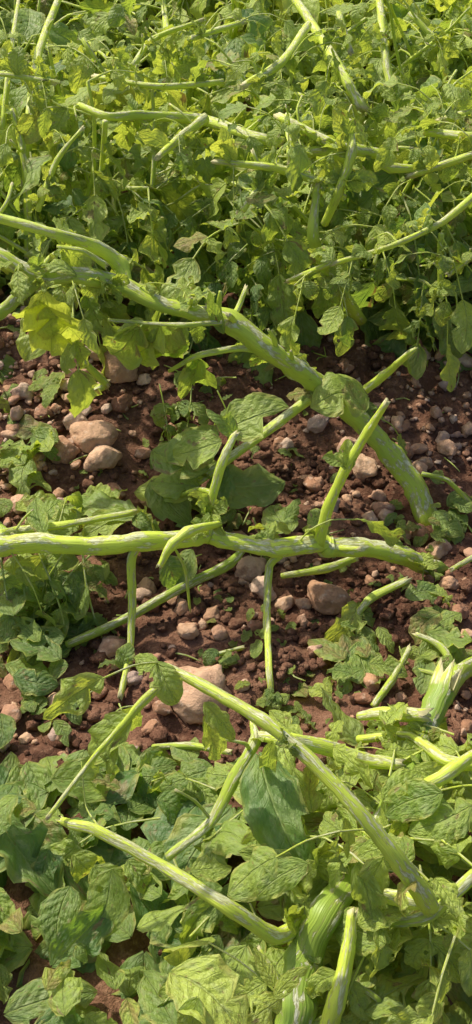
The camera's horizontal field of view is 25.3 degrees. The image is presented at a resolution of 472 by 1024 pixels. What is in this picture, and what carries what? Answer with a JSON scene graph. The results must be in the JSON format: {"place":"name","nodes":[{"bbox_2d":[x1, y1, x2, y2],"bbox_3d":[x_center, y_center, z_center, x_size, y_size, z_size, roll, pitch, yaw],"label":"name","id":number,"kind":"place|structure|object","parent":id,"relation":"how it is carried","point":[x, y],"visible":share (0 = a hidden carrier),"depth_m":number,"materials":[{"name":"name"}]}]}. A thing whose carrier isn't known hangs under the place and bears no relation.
{"place":"outdoors","nodes":[
{"label":"outdoors","id":0,"kind":"place"},
{"bbox_2d":[0,0,471,1023],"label":"ground","id":1,"kind":"structure","parent":0,"point":[126,444],"depth_m":1.36,"materials":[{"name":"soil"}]},
{"bbox_2d":[3,673,17,691],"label":"stone","id":2,"kind":"object","parent":1,"relation":"on","point":[9,684],"visible":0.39,"depth_m":1.19,"materials":[{"name":"beige stone"}]},
{"bbox_2d":[5,423,19,431],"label":"stone","id":3,"kind":"object","parent":1,"relation":"on","point":[13,427],"visible":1,"depth_m":1.49,"materials":[{"name":"brown stone"}]},
{"bbox_2d":[10,494,23,513],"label":"stone","id":4,"kind":"object","parent":1,"relation":"on","point":[15,498],"visible":0.47,"depth_m":1.40,"materials":[{"name":"beige stone"}]},
{"bbox_2d":[10,383,32,399],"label":"stone","id":5,"kind":"object","parent":1,"relation":"on","point":[21,390],"visible":0.92,"depth_m":1.53,"materials":[{"name":"grey stone"}]},
{"bbox_2d":[33,451,44,462],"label":"stone","id":6,"kind":"object","parent":1,"relation":"on","point":[39,456],"visible":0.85,"depth_m":1.46,"materials":[{"name":"brown stone"}]},
{"bbox_2d":[34,403,55,419],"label":"stone","id":7,"kind":"object","parent":1,"relation":"on","point":[41,410],"visible":0.88,"depth_m":1.51,"materials":[{"name":"brown stone"}]},
{"bbox_2d":[59,378,68,392],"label":"stone","id":8,"kind":"object","parent":1,"relation":"on","point":[63,384],"visible":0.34,"depth_m":1.53,"materials":[{"name":"beige stone"}]},
{"bbox_2d":[51,435,80,463],"bbox_3d":[-0.244,-0.088,1.471,0.041,0.033,0.046,-28,52,-24],"label":"stone","id":9,"kind":"object","parent":1,"relation":"on","point":[69,451],"visible":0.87,"depth_m":1.46,"materials":[{"name":"beige stone"}]},
{"bbox_2d":[0,0,135,83],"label":"potato plant","id":10,"kind":"object","parent":1,"relation":"on","point":[6,7],"visible":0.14,"depth_m":2.20,"materials":[{"name":"green plant"}]},
{"bbox_2d":[63,412,87,430],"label":"stone","id":11,"kind":"object","parent":1,"relation":"on","point":[68,419],"visible":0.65,"depth_m":1.49,"materials":[{"name":"grey stone"}]},
{"bbox_2d":[69,420,117,453],"bbox_3d":[-0.201,-0.108,1.480,0.071,0.036,0.055,0,46,0],"label":"stone","id":12,"kind":"object","parent":1,"relation":"on","point":[87,436],"visible":0.98,"depth_m":1.47,"materials":[{"name":"beige stone"}]},
{"bbox_2d":[90,350,99,360],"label":"stone","id":13,"kind":"object","parent":1,"relation":"on","point":[93,356],"visible":0.23,"depth_m":1.56,"materials":[{"name":"brown stone"}]},
{"bbox_2d":[83,444,122,471],"bbox_3d":[-0.186,-0.077,1.463,0.054,0.033,0.041,0,46,0],"label":"stone","id":14,"kind":"object","parent":1,"relation":"on","point":[103,457],"visible":1,"depth_m":1.45,"materials":[{"name":"beige stone"}]},
{"bbox_2d":[0,0,209,414],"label":"potato plant","id":15,"kind":"object","parent":1,"relation":"on","point":[30,27],"visible":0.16,"depth_m":1.72,"materials":[{"name":"green plant"}]},
{"bbox_2d":[97,635,125,657],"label":"stone","id":16,"kind":"object","parent":1,"relation":"on","point":[110,645],"visible":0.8,"depth_m":1.23,"materials":[{"name":"brown stone"}]},
{"bbox_2d":[108,483,125,499],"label":"stone","id":17,"kind":"object","parent":1,"relation":"on","point":[112,486],"visible":0.43,"depth_m":1.45,"materials":[{"name":"brown stone"}]},
{"bbox_2d":[102,351,137,383],"bbox_3d":[-0.174,-0.220,1.571,0.052,0.043,0.059,-11,47,-11],"label":"stone","id":18,"kind":"object","parent":1,"relation":"on","point":[116,371],"visible":0.6,"depth_m":1.55,"materials":[{"name":"brown stone"}]},
{"bbox_2d":[111,393,132,412],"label":"stone","id":19,"kind":"object","parent":1,"relation":"on","point":[123,403],"visible":1,"depth_m":1.52,"materials":[{"name":"brown stone"}]},
{"bbox_2d":[136,373,150,385],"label":"stone","id":20,"kind":"object","parent":1,"relation":"on","point":[144,379],"visible":1,"depth_m":1.57,"materials":[{"name":"grey stone"}]},
{"bbox_2d":[137,577,156,594],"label":"stone","id":21,"kind":"object","parent":1,"relation":"on","point":[146,582],"visible":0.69,"depth_m":1.31,"materials":[{"name":"stone"}]},
{"bbox_2d":[141,719,159,733],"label":"stone","id":22,"kind":"object","parent":1,"relation":"on","point":[149,726],"visible":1,"depth_m":1.15,"materials":[{"name":"beige stone"}]},
{"bbox_2d":[0,0,333,147],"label":"potato plant","id":23,"kind":"object","parent":1,"relation":"on","point":[182,14],"visible":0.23,"depth_m":2.19,"materials":[{"name":"green plant"}]},
{"bbox_2d":[0,0,334,417],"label":"potato plant","id":24,"kind":"object","parent":1,"relation":"on","point":[113,221],"visible":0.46,"depth_m":1.59,"materials":[{"name":"green plant"}]},
{"bbox_2d":[177,623,198,639],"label":"stone","id":25,"kind":"object","parent":1,"relation":"on","point":[188,631],"visible":1,"depth_m":1.23,"materials":[{"name":"beige stone"}]},
{"bbox_2d":[172,664,231,724],"bbox_3d":[-0.043,0.201,1.166,0.080,0.049,0.069,0,46,0],"label":"stone","id":26,"kind":"object","parent":1,"relation":"on","point":[188,708],"visible":0.57,"depth_m":1.15,"materials":[{"name":"beige stone"}]},
{"bbox_2d":[211,624,227,640],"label":"stone","id":27,"kind":"object","parent":1,"relation":"on","point":[219,632],"visible":1,"depth_m":1.23,"materials":[{"name":"beige stone"}]},
{"bbox_2d":[0,653,471,1023],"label":"potato plant","id":28,"kind":"object","parent":1,"relation":"on","point":[359,936],"visible":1,"depth_m":0.89,"materials":[{"name":"green plant"}]},
{"bbox_2d":[0,0,471,391],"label":"potato plant","id":29,"kind":"object","parent":1,"relation":"on","point":[330,153],"visible":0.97,"depth_m":1.45,"materials":[{"name":"green plant"}]},
{"bbox_2d":[0,368,471,707],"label":"potato plant","id":30,"kind":"object","parent":1,"relation":"on","point":[39,621],"visible":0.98,"depth_m":1.24,"materials":[{"name":"green plant"}]},
{"bbox_2d":[0,182,471,544],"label":"potato plant","id":31,"kind":"object","parent":1,"relation":"on","point":[52,326],"visible":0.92,"depth_m":1.31,"materials":[{"name":"green plant"}]},
{"bbox_2d":[0,277,471,814],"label":"soil clods","id":32,"kind":"object","parent":1,"relation":"on","point":[398,605],"visible":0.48,"depth_m":1.31,"materials":[{"name":"brown soil"}]},
{"bbox_2d":[0,347,471,748],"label":"fallen leaves","id":33,"kind":"object","parent":1,"relation":"on","point":[430,628],"visible":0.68,"depth_m":1.21,"materials":[{"name":"green plant"}]},
{"bbox_2d":[236,679,249,691],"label":"stone","id":34,"kind":"object","parent":1,"relation":"on","point":[244,688],"visible":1,"depth_m":1.17,"materials":[{"name":"stone"}]},
{"bbox_2d":[234,556,265,582],"bbox_3d":[0.019,0.071,1.342,0.044,0.032,0.044,0,46,0],"label":"stone","id":35,"kind":"object","parent":1,"relation":"on","point":[249,569],"visible":0.92,"depth_m":1.33,"materials":[{"name":"grey stone"}]},
{"bbox_2d":[247,620,262,632],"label":"stone","id":36,"kind":"object","parent":1,"relation":"on","point":[253,625],"visible":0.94,"depth_m":1.24,"materials":[{"name":"brown stone"}]},
{"bbox_2d":[249,576,276,601],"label":"stone","id":37,"kind":"object","parent":1,"relation":"on","point":[256,585],"visible":0.63,"depth_m":1.30,"materials":[{"name":"beige stone"}]},
{"bbox_2d":[273,436,284,452],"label":"stone","id":38,"kind":"object","parent":1,"relation":"on","point":[276,443],"visible":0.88,"depth_m":1.50,"materials":[{"name":"beige stone"}]},
{"bbox_2d":[104,2,471,386],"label":"potato plant","id":39,"kind":"object","parent":1,"relation":"on","point":[258,272],"visible":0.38,"depth_m":1.59,"materials":[{"name":"green plant"}]},
{"bbox_2d":[297,613,308,627],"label":"stone","id":40,"kind":"object","parent":1,"relation":"on","point":[302,620],"visible":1,"depth_m":1.27,"materials":[{"name":"beige stone"}]},
{"bbox_2d":[307,644,322,650],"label":"stone","id":41,"kind":"object","parent":1,"relation":"on","point":[313,647],"visible":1,"depth_m":1.22,"materials":[{"name":"beige stone"}]},
{"bbox_2d":[307,414,328,433],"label":"stone","id":42,"kind":"object","parent":1,"relation":"on","point":[317,423],"visible":1,"depth_m":1.51,"materials":[{"name":"grey stone"}]},
{"bbox_2d":[307,580,350,614],"bbox_3d":[0.114,0.105,1.292,0.054,0.032,0.049,0,46,0],"label":"stone","id":43,"kind":"object","parent":1,"relation":"on","point":[327,599],"visible":0.95,"depth_m":1.28,"materials":[{"name":"beige stone"}]},
{"bbox_2d":[187,0,471,110],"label":"potato plant","id":44,"kind":"object","parent":1,"relation":"on","point":[317,9],"visible":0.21,"depth_m":2.13,"materials":[{"name":"green plant"}]},
{"bbox_2d":[337,436,356,451],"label":"stone","id":45,"kind":"object","parent":1,"relation":"on","point":[351,439],"visible":0.26,"depth_m":1.49,"materials":[{"name":"beige stone"}]},
{"bbox_2d":[342,494,351,501],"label":"stone","id":46,"kind":"object","parent":1,"relation":"on","point":[347,497],"visible":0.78,"depth_m":1.44,"materials":[{"name":"beige stone"}]},
{"bbox_2d":[352,453,377,481],"bbox_3d":[0.180,-0.062,1.492,0.038,0.040,0.045,0,46,0],"label":"stone","id":47,"kind":"object","parent":1,"relation":"on","point":[364,467],"visible":0.82,"depth_m":1.48,"materials":[{"name":"beige stone"}]},
{"bbox_2d":[362,510,377,523],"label":"stone","id":48,"kind":"object","parent":1,"relation":"on","point":[369,516],"visible":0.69,"depth_m":1.41,"materials":[{"name":"beige stone"}]},
{"bbox_2d":[373,501,395,514],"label":"stone","id":49,"kind":"object","parent":1,"relation":"on","point":[378,506],"visible":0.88,"depth_m":1.43,"materials":[{"name":"brown stone"}]},
{"bbox_2d":[326,0,471,371],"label":"potato plant","id":50,"kind":"object","parent":1,"relation":"on","point":[451,197],"visible":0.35,"depth_m":1.63,"materials":[{"name":"green plant"}]},
{"bbox_2d":[395,442,413,459],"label":"stone","id":51,"kind":"object","parent":1,"relation":"on","point":[410,453],"visible":0.31,"depth_m":1.49,"materials":[{"name":"brown stone"}]},
{"bbox_2d":[353,0,470,88],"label":"potato plant","id":52,"kind":"object","parent":1,"relation":"on","point":[461,66],"visible":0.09,"depth_m":2.04,"materials":[{"name":"green plant"}]},
{"bbox_2d":[410,523,431,540],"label":"stone","id":53,"kind":"object","parent":1,"relation":"on","point":[422,531],"visible":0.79,"depth_m":1.40,"materials":[{"name":"stone"}]},
{"bbox_2d":[418,457,433,469],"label":"stone","id":54,"kind":"object","parent":1,"relation":"on","point":[427,461],"visible":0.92,"depth_m":1.48,"materials":[{"name":"grey stone"}]},
{"bbox_2d":[385,23,471,109],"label":"potato plant","id":55,"kind":"object","parent":1,"relation":"on","point":[466,53],"visible":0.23,"depth_m":2.04,"materials":[{"name":"green plant"}]},
{"bbox_2d":[425,538,451,559],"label":"stone","id":56,"kind":"object","parent":1,"relation":"on","point":[441,549],"visible":0.79,"depth_m":1.37,"materials":[{"name":"beige stone"}]},
{"bbox_2d":[436,439,456,455],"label":"stone","id":57,"kind":"object","parent":1,"relation":"on","point":[446,447],"visible":1,"depth_m":1.50,"materials":[{"name":"beige stone"}]},
{"bbox_2d":[439,576,460,589],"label":"stone","id":58,"kind":"object","parent":1,"relation":"on","point":[449,582],"visible":0.94,"depth_m":1.31,"materials":[{"name":"beige stone"}]},
{"bbox_2d":[449,604,468,621],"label":"stone","id":59,"kind":"object","parent":1,"relation":"on","point":[463,609],"visible":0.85,"depth_m":1.26,"materials":[{"name":"beige stone"}]},
{"bbox_2d":[461,628,471,642],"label":"stone","id":60,"kind":"object","parent":1,"relation":"on","point":[469,631],"visible":0.44,"depth_m":1.23,"materials":[{"name":"beige stone"}]}
]}

